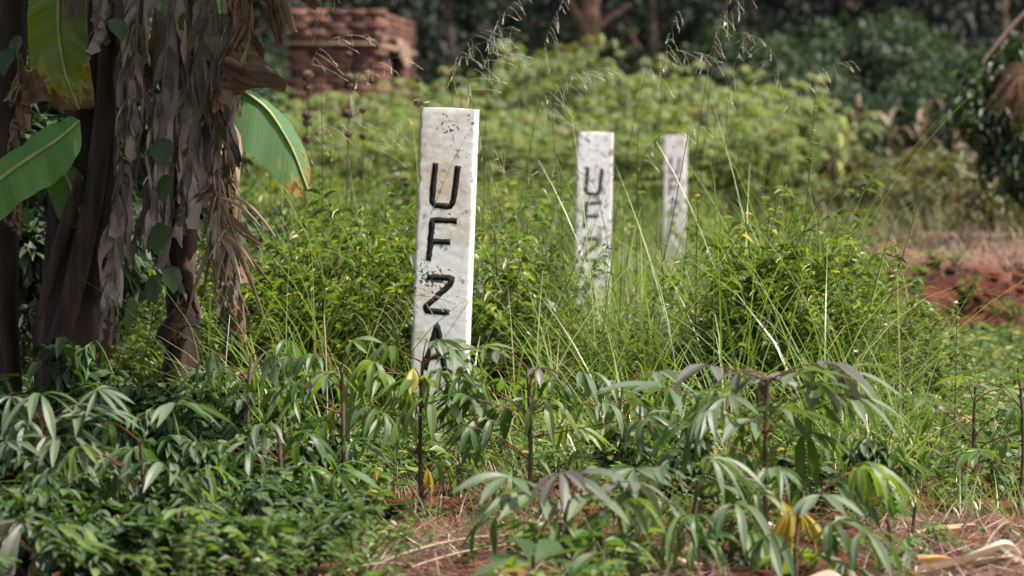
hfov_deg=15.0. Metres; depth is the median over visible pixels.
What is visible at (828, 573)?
dry husk
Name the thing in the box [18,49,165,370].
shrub
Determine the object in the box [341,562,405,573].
fallen stick
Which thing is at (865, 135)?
cassava bush
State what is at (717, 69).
shrub
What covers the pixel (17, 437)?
cassava plant
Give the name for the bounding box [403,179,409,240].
dry flower stalk
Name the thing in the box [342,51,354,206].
dry flower stalk
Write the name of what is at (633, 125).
grass stalk
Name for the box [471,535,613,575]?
cassava plant
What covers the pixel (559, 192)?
weed stalk
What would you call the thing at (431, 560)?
fallen stick
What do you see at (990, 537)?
fallen stick
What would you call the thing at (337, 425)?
broadleaf herb
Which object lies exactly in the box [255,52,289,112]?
shrub
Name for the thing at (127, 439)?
plant
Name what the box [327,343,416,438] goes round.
grass tuft
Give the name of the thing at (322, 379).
cassava plant
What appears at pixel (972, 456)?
cassava plant
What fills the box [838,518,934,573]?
cassava plant
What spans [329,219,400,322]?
weed bush
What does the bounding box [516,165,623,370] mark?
grass stalk
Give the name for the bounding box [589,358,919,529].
cassava plant
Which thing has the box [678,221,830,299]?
weed bush
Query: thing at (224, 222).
banana plant
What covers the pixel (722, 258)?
grass tuft
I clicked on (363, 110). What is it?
dry flower stalk
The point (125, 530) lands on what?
broadleaf herb
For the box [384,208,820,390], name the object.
grass tuft
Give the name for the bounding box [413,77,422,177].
dry flower stalk
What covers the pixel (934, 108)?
shrub
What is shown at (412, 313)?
grass stalk
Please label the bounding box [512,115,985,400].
grass tuft
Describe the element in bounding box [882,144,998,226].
rough bush
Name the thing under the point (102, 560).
broadleaf herb
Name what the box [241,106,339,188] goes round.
cassava bush
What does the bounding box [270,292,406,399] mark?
grass tuft
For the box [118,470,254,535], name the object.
broadleaf herb
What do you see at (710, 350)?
weed bush
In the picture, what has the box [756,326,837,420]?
weed bush
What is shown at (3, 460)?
broadleaf herb
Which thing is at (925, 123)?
maize plant
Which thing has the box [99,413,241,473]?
broadleaf herb
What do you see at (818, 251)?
weed stalk
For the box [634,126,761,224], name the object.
cassava bush
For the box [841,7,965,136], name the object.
shrub
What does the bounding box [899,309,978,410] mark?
weed bush
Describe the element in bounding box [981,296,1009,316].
bank plant
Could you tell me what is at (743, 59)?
shrub
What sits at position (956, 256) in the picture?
bank plant
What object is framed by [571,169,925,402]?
grass tuft
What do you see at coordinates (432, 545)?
fallen stick
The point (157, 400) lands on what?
broadleaf herb
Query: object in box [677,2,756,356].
grass stalk
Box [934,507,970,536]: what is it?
dry husk
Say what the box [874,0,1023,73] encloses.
forest tree
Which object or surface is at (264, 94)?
shrub
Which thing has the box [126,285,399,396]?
grass tuft
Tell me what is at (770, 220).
weed stalk
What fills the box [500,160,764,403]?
grass tuft
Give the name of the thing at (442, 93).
cassava bush
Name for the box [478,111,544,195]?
cassava bush
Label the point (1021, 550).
straw litter
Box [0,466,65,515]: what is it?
broadleaf herb
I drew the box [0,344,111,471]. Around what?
broadleaf herb
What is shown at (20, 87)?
banana plant
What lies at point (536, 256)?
weed bush
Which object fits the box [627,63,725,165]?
cassava bush
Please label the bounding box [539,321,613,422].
weed bush
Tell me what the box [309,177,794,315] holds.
field grass
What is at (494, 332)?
weed bush
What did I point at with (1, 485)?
broadleaf herb
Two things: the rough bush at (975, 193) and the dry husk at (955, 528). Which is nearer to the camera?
the dry husk at (955, 528)
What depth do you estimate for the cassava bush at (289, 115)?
40.11 m
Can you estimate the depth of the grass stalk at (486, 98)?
12.78 m
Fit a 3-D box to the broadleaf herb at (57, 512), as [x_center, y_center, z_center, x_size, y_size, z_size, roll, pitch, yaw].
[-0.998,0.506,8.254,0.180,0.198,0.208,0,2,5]
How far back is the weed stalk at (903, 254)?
12.20 m
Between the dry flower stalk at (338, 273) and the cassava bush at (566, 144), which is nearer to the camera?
the dry flower stalk at (338, 273)
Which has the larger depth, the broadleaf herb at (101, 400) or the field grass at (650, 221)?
the field grass at (650, 221)
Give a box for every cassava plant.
[0,385,143,520]
[0,518,117,575]
[50,400,243,547]
[110,508,241,575]
[154,339,315,459]
[202,423,381,508]
[256,336,433,500]
[316,338,514,511]
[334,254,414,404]
[424,347,683,517]
[451,465,669,575]
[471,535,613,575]
[472,266,564,397]
[554,369,704,492]
[579,456,822,575]
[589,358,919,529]
[739,466,922,575]
[823,432,930,510]
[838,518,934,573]
[864,477,952,550]
[896,375,1023,495]
[942,368,1023,508]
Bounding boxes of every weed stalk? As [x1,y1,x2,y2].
[320,126,337,273]
[371,158,396,260]
[491,208,503,412]
[551,173,569,311]
[562,256,588,415]
[627,130,645,326]
[644,135,687,343]
[658,197,673,360]
[688,194,704,371]
[761,176,776,247]
[796,96,818,309]
[814,205,820,273]
[854,321,885,434]
[876,205,917,332]
[950,300,964,453]
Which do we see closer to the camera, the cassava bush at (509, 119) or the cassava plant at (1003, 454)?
the cassava plant at (1003, 454)
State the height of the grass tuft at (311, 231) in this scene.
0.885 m
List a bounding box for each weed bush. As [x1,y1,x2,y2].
[197,219,345,380]
[262,216,366,310]
[263,214,393,301]
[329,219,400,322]
[470,290,569,414]
[477,227,602,363]
[515,253,606,347]
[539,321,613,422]
[657,334,754,429]
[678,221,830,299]
[685,321,778,415]
[704,213,783,303]
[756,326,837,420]
[761,230,878,283]
[841,257,886,335]
[844,275,910,391]
[846,291,958,414]
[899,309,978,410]
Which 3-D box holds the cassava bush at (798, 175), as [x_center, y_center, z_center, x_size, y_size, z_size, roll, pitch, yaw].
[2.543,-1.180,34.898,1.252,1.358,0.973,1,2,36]
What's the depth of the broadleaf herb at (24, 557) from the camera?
8.06 m
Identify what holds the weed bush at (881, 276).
on the ground at (948, 284)
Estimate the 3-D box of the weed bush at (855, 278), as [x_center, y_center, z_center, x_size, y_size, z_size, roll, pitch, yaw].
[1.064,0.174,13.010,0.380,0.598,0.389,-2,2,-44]
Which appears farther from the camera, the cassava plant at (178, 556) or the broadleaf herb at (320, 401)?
the broadleaf herb at (320, 401)
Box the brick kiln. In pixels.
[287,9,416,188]
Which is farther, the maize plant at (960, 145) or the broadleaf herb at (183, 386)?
the maize plant at (960, 145)
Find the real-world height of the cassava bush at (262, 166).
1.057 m
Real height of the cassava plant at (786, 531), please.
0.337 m
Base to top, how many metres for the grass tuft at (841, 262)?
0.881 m
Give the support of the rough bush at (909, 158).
on the ground at (948, 284)
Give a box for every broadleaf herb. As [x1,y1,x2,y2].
[0,336,135,450]
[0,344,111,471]
[0,373,86,482]
[0,404,72,493]
[0,421,102,495]
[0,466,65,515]
[0,468,97,523]
[0,473,60,509]
[0,482,85,547]
[0,485,110,575]
[15,500,168,575]
[17,515,153,575]
[53,476,187,554]
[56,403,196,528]
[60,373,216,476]
[60,377,143,449]
[97,497,204,575]
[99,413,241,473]
[105,468,165,520]
[107,374,213,441]
[114,368,217,448]
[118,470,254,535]
[135,433,247,490]
[135,524,197,573]
[139,513,286,575]
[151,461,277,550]
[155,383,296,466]
[161,503,237,571]
[163,474,293,518]
[168,436,249,517]
[178,378,270,442]
[197,511,303,565]
[200,419,284,508]
[201,365,308,458]
[231,447,312,497]
[238,467,314,525]
[251,473,365,533]
[262,507,384,574]
[275,494,374,559]
[276,373,373,448]
[285,435,353,489]
[301,472,376,508]
[304,412,396,478]
[312,501,410,530]
[581,420,665,489]
[620,423,732,500]
[658,462,727,514]
[767,447,894,512]
[842,435,916,520]
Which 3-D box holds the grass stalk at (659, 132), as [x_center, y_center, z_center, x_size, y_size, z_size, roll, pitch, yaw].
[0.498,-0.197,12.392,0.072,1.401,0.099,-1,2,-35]
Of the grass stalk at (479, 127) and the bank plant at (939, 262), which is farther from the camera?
the bank plant at (939, 262)
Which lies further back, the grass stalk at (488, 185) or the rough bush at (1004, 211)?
the rough bush at (1004, 211)
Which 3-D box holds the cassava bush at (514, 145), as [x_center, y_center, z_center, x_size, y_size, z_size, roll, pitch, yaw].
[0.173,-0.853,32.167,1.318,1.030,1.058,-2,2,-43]
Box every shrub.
[18,48,203,377]
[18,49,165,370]
[28,2,246,364]
[120,7,298,359]
[197,40,312,261]
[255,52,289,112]
[662,57,742,185]
[667,25,805,151]
[698,15,869,186]
[715,2,976,178]
[719,47,935,185]
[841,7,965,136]
[861,73,975,168]
[875,32,1019,157]
[905,52,1017,155]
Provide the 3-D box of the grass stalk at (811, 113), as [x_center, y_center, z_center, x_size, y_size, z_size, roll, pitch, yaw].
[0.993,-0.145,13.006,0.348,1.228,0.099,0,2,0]
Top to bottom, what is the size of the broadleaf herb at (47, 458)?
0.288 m
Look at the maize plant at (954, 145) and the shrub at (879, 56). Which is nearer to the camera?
the maize plant at (954, 145)
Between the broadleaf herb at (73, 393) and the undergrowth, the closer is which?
the broadleaf herb at (73, 393)
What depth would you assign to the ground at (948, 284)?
9.84 m
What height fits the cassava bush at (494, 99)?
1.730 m
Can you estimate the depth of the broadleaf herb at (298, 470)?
8.98 m
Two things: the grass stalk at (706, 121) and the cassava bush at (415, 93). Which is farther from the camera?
the cassava bush at (415, 93)
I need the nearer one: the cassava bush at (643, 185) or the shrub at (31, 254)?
the shrub at (31, 254)
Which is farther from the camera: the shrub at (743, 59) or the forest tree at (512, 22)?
the forest tree at (512, 22)
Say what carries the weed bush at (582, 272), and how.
on the ground at (948, 284)
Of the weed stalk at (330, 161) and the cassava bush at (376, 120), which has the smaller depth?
the weed stalk at (330, 161)
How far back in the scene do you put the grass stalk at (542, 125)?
12.39 m
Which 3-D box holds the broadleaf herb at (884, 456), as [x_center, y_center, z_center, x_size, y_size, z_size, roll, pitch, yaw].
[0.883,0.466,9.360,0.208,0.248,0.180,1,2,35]
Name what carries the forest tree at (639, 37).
on the ground at (948, 284)
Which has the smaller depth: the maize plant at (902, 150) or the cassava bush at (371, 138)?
the cassava bush at (371, 138)
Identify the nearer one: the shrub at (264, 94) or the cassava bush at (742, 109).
the shrub at (264, 94)
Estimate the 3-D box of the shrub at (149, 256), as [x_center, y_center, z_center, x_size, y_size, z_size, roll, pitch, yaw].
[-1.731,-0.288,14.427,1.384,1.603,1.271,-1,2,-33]
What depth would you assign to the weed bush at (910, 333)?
12.55 m
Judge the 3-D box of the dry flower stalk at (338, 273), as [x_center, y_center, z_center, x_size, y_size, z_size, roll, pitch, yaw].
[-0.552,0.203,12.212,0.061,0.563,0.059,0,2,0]
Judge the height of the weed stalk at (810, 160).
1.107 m
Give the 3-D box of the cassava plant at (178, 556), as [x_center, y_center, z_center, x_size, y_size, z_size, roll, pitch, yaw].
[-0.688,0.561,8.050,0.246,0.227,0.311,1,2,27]
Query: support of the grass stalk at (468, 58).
on the ground at (948, 284)
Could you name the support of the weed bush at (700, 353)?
on the ground at (948, 284)
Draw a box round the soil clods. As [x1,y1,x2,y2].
[345,239,1023,575]
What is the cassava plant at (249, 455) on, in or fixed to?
on the ground at (948, 284)
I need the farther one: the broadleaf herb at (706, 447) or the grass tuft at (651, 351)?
the grass tuft at (651, 351)
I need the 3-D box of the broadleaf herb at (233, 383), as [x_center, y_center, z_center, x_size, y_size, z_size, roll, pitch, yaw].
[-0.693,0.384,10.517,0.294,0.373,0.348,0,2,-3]
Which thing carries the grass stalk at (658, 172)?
on the ground at (948, 284)
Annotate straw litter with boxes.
[289,430,1023,575]
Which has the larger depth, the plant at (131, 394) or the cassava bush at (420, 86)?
the cassava bush at (420, 86)
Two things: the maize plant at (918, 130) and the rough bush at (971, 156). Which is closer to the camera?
the rough bush at (971, 156)
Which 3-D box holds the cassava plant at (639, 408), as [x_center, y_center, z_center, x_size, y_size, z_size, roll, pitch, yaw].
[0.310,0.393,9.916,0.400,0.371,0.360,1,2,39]
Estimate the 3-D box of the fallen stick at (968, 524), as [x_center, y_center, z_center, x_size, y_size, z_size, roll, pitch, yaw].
[0.984,0.547,8.819,0.176,0.021,0.011,-1,2,-34]
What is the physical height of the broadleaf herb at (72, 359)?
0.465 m
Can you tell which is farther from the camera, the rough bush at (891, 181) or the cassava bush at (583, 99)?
the cassava bush at (583, 99)
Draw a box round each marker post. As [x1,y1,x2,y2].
[411,107,478,440]
[574,132,613,323]
[663,135,686,256]
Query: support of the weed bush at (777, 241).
on the ground at (948, 284)
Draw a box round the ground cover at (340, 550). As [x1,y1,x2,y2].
[0,296,1023,575]
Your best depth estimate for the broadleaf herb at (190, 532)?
8.19 m
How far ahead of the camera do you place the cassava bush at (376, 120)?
34.17 m
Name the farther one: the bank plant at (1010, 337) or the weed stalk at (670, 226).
the bank plant at (1010, 337)
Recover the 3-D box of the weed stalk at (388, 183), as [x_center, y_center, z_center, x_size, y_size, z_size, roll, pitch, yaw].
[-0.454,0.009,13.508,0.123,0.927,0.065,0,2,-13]
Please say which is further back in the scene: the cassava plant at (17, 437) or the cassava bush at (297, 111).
the cassava bush at (297, 111)
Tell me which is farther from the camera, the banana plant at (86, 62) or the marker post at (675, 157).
the marker post at (675, 157)
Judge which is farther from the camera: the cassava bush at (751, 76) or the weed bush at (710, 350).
the cassava bush at (751, 76)
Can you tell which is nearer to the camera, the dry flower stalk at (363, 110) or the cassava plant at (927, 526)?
the cassava plant at (927, 526)
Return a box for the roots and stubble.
[822,211,1023,347]
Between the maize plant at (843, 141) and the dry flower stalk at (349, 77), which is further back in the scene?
the maize plant at (843, 141)
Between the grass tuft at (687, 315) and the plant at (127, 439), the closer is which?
the plant at (127, 439)
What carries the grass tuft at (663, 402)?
on the ground at (948, 284)
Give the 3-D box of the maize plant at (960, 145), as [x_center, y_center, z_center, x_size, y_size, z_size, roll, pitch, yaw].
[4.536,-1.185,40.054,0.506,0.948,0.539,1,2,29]
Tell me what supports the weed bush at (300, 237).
on the ground at (948, 284)
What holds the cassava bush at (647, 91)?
on the ground at (948, 284)
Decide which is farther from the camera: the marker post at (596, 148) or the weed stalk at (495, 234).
the marker post at (596, 148)
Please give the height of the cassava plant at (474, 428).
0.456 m
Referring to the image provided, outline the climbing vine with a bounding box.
[0,12,184,387]
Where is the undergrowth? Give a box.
[110,161,939,434]
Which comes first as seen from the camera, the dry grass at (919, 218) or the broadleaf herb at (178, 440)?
the broadleaf herb at (178, 440)
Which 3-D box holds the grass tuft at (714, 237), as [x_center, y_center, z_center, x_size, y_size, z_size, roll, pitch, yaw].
[0.518,-0.055,12.498,1.516,1.071,1.415,-1,2,-40]
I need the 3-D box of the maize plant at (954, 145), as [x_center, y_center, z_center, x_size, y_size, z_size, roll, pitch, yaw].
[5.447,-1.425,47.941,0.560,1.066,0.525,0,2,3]
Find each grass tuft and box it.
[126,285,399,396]
[216,185,525,316]
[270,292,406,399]
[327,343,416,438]
[356,214,642,404]
[365,182,838,416]
[373,97,861,402]
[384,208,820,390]
[413,195,672,363]
[439,293,658,455]
[479,167,948,415]
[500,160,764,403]
[511,78,1021,390]
[511,102,909,376]
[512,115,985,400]
[535,323,726,465]
[546,143,974,421]
[549,145,992,401]
[565,139,1001,331]
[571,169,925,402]
[626,166,1013,369]
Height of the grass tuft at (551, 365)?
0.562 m
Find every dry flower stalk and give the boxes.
[270,172,270,235]
[300,68,315,220]
[329,264,344,357]
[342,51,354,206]
[359,106,366,230]
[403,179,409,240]
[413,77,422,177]
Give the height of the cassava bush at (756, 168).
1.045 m
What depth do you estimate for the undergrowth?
12.11 m
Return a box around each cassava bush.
[230,127,374,194]
[233,152,272,197]
[241,87,325,197]
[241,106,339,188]
[249,100,322,181]
[277,78,288,110]
[285,111,356,198]
[289,74,405,195]
[311,117,419,198]
[313,93,419,194]
[339,92,419,189]
[348,143,417,199]
[352,82,428,176]
[377,76,454,178]
[400,82,494,174]
[406,119,554,202]
[409,97,549,193]
[424,65,515,133]
[454,62,539,178]
[477,43,597,187]
[477,123,576,198]
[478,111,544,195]
[490,39,570,194]
[503,126,659,211]
[521,42,619,180]
[527,33,629,181]
[527,109,646,197]
[566,51,665,194]
[578,94,710,198]
[591,71,663,202]
[612,124,736,232]
[614,102,701,198]
[617,59,715,202]
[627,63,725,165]
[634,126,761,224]
[654,63,751,189]
[661,88,800,218]
[667,85,763,198]
[703,104,825,223]
[717,68,787,196]
[738,72,841,193]
[747,81,857,224]
[774,112,884,183]
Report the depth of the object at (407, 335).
12.05 m
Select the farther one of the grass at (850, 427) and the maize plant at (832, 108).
the maize plant at (832, 108)
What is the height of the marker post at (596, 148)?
1.184 m
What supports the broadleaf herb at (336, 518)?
on the ground at (948, 284)
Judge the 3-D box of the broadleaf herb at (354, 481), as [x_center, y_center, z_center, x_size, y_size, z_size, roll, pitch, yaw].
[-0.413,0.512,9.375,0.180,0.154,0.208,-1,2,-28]
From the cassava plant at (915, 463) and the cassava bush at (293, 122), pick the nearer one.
the cassava plant at (915, 463)
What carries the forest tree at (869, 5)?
on the ground at (948, 284)
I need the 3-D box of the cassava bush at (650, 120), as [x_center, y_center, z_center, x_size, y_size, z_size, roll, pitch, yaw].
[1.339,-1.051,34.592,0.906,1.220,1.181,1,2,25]
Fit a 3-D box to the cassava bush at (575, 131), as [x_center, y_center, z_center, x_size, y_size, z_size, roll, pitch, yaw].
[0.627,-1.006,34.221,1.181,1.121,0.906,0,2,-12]
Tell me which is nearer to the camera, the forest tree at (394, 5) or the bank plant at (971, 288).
the bank plant at (971, 288)
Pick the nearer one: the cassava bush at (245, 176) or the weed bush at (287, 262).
the weed bush at (287, 262)
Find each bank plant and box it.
[900,303,920,327]
[924,243,949,269]
[940,243,972,265]
[956,271,981,304]
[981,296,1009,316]
[996,324,1023,343]
[1002,298,1023,325]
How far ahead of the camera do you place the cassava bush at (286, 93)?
45.46 m
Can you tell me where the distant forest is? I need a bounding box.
[165,0,1023,178]
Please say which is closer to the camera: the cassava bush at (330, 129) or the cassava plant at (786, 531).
the cassava plant at (786, 531)
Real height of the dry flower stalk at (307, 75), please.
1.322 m
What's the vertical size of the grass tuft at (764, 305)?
0.948 m
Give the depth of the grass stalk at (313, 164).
12.19 m
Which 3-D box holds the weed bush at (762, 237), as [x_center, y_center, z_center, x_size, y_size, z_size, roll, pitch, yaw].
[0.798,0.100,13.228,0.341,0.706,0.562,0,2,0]
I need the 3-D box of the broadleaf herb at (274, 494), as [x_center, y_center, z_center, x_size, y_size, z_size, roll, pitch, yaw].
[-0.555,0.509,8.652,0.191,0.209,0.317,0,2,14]
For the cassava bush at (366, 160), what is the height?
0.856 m
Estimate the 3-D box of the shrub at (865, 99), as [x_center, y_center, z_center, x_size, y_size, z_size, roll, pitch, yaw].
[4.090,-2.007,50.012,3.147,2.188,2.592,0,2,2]
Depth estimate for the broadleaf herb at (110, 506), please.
8.42 m
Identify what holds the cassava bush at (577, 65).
on the ground at (948, 284)
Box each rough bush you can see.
[770,136,897,213]
[794,163,909,236]
[847,143,969,185]
[856,166,913,224]
[876,170,964,236]
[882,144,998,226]
[942,169,1023,232]
[944,143,999,182]
[978,170,1023,234]
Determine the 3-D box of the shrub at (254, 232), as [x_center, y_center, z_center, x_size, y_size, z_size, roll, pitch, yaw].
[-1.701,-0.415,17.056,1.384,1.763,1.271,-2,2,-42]
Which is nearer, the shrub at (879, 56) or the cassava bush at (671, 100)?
the cassava bush at (671, 100)
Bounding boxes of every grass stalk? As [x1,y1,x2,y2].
[287,121,378,306]
[302,35,383,265]
[311,0,344,260]
[345,57,422,228]
[350,295,466,405]
[362,114,418,180]
[402,96,503,378]
[447,38,518,107]
[450,27,520,108]
[457,54,532,317]
[478,147,572,414]
[481,0,531,297]
[504,70,598,325]
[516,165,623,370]
[520,0,568,267]
[552,68,619,336]
[601,50,723,325]
[616,126,713,379]
[654,8,682,348]
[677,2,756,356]
[691,0,743,330]
[718,30,751,270]
[724,32,782,240]
[772,61,859,244]
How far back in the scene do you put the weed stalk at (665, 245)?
12.20 m
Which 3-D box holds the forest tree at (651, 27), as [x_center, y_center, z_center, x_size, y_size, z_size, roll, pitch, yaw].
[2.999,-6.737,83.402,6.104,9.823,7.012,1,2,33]
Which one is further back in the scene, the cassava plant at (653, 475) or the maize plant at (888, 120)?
the maize plant at (888, 120)
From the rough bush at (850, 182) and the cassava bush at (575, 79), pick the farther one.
the cassava bush at (575, 79)
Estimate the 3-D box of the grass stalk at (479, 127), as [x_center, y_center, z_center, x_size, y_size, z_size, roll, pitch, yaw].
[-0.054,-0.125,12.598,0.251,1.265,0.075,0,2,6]
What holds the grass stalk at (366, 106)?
on the ground at (948, 284)
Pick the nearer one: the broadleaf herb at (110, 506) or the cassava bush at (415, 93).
the broadleaf herb at (110, 506)
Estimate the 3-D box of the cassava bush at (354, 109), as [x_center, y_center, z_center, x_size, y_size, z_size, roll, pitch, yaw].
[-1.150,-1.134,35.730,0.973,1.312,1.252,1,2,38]
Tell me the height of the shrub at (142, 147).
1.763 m
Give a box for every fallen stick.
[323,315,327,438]
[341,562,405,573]
[370,534,505,566]
[410,543,514,568]
[916,523,975,533]
[984,521,1010,546]
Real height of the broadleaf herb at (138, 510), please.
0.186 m
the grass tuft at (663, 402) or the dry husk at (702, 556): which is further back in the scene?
the grass tuft at (663, 402)
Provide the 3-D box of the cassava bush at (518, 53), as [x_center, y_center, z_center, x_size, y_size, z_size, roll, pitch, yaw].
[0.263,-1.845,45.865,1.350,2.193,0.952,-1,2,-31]
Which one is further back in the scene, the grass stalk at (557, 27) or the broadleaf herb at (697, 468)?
the grass stalk at (557, 27)
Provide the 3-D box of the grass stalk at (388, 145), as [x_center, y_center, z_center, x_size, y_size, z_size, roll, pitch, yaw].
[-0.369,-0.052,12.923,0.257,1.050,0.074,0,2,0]
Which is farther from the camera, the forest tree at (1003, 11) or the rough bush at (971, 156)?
the forest tree at (1003, 11)
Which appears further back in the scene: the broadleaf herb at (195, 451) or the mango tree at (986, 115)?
the mango tree at (986, 115)
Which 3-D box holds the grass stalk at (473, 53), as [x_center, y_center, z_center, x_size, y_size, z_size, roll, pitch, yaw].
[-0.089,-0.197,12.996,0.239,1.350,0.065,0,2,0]
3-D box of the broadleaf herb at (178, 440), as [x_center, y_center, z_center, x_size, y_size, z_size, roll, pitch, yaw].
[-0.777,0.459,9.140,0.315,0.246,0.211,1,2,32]
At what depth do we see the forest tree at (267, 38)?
89.70 m
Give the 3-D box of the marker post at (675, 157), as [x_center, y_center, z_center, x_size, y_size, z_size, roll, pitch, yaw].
[1.236,-0.620,29.537,0.170,1.080,0.088,1,2,6]
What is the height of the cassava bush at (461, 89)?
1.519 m
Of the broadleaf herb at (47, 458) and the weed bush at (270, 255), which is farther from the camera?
the weed bush at (270, 255)
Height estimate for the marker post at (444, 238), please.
1.165 m
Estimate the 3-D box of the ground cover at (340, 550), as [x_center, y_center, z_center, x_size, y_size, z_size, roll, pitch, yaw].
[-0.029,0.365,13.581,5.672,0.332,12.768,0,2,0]
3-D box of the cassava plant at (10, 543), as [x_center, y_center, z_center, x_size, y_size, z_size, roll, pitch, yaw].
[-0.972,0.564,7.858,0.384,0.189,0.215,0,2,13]
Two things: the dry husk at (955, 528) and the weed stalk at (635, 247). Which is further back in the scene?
the weed stalk at (635, 247)
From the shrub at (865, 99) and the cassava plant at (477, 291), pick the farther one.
the shrub at (865, 99)
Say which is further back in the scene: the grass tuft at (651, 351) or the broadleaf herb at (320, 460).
the grass tuft at (651, 351)
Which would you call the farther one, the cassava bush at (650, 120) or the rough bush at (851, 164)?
the rough bush at (851, 164)
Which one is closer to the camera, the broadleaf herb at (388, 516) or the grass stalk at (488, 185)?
the broadleaf herb at (388, 516)
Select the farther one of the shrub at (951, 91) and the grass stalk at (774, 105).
the shrub at (951, 91)
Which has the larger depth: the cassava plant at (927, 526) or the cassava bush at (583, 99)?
the cassava bush at (583, 99)
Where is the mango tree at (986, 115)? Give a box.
[931,11,1023,226]
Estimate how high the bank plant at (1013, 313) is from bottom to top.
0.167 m
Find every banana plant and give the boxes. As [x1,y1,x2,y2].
[0,0,52,411]
[0,0,319,411]
[153,0,274,395]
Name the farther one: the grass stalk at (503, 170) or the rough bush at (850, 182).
the rough bush at (850, 182)
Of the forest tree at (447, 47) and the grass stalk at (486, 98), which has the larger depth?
the forest tree at (447, 47)
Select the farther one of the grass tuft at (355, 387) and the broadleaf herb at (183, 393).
the grass tuft at (355, 387)
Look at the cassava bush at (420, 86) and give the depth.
40.40 m
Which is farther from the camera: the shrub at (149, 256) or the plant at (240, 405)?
the shrub at (149, 256)
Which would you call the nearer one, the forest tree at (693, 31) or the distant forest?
the forest tree at (693, 31)
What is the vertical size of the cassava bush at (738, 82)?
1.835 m
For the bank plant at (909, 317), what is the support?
on the ground at (948, 284)
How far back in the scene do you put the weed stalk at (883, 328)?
11.51 m
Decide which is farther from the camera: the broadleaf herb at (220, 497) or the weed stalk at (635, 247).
the weed stalk at (635, 247)
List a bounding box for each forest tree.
[165,0,296,100]
[166,0,451,118]
[320,0,575,131]
[410,0,637,144]
[500,0,743,190]
[502,0,713,149]
[502,0,801,146]
[610,0,896,110]
[729,0,887,50]
[796,0,1023,95]
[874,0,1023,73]
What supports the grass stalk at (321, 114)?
on the ground at (948, 284)
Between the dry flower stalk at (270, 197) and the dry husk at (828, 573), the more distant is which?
the dry flower stalk at (270, 197)
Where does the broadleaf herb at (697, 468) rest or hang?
on the ground at (948, 284)
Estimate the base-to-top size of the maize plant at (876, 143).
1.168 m
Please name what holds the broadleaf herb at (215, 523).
on the ground at (948, 284)
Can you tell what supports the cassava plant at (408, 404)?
on the ground at (948, 284)
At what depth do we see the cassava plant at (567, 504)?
7.95 m
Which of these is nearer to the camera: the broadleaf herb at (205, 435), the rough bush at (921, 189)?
the broadleaf herb at (205, 435)
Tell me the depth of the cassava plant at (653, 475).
8.19 m
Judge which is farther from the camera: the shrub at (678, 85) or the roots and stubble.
the shrub at (678, 85)
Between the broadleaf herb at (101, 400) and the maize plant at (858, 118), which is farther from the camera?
the maize plant at (858, 118)
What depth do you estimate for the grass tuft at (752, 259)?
12.65 m
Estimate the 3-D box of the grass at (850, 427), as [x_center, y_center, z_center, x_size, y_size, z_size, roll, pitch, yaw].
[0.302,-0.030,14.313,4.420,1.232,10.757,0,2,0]
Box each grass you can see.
[40,101,1023,542]
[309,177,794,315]
[342,183,1023,285]
[771,152,992,216]
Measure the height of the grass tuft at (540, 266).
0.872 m
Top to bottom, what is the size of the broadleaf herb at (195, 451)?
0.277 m
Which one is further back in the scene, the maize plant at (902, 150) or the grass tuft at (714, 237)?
the maize plant at (902, 150)
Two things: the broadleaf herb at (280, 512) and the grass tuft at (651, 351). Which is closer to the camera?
the broadleaf herb at (280, 512)
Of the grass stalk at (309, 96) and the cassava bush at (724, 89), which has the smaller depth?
the grass stalk at (309, 96)
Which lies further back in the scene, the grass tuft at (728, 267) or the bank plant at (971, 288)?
the bank plant at (971, 288)
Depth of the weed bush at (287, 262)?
12.13 m
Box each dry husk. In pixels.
[650,546,716,568]
[811,570,839,575]
[914,540,1022,575]
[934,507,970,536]
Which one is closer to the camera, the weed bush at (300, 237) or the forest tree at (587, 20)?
the weed bush at (300, 237)
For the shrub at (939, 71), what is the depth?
55.97 m
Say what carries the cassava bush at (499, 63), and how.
on the ground at (948, 284)
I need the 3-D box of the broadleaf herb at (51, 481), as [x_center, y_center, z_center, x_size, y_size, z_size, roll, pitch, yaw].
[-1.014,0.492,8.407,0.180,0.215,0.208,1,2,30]
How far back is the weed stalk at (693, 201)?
12.00 m
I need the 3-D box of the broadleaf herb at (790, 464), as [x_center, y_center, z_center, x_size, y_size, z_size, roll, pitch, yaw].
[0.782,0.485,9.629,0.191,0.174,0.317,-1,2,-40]
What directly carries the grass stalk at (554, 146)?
on the ground at (948, 284)
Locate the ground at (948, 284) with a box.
[14,0,1023,575]
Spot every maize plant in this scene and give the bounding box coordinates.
[801,117,882,208]
[825,105,848,160]
[843,94,874,155]
[861,107,913,161]
[865,122,897,165]
[886,133,919,168]
[897,99,948,157]
[903,108,939,160]
[929,127,965,161]
[945,114,978,172]
[953,131,962,154]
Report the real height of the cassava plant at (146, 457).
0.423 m
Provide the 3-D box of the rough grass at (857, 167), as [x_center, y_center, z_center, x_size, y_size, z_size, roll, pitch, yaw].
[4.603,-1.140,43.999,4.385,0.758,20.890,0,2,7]
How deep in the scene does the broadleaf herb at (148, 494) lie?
8.86 m
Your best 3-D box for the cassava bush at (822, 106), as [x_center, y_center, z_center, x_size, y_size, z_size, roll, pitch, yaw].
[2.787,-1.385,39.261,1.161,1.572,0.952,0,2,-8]
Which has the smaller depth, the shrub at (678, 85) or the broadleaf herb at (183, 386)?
the broadleaf herb at (183, 386)
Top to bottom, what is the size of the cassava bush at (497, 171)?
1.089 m
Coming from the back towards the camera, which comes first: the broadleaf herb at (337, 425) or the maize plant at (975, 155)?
the maize plant at (975, 155)
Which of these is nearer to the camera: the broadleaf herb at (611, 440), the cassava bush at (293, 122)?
the broadleaf herb at (611, 440)

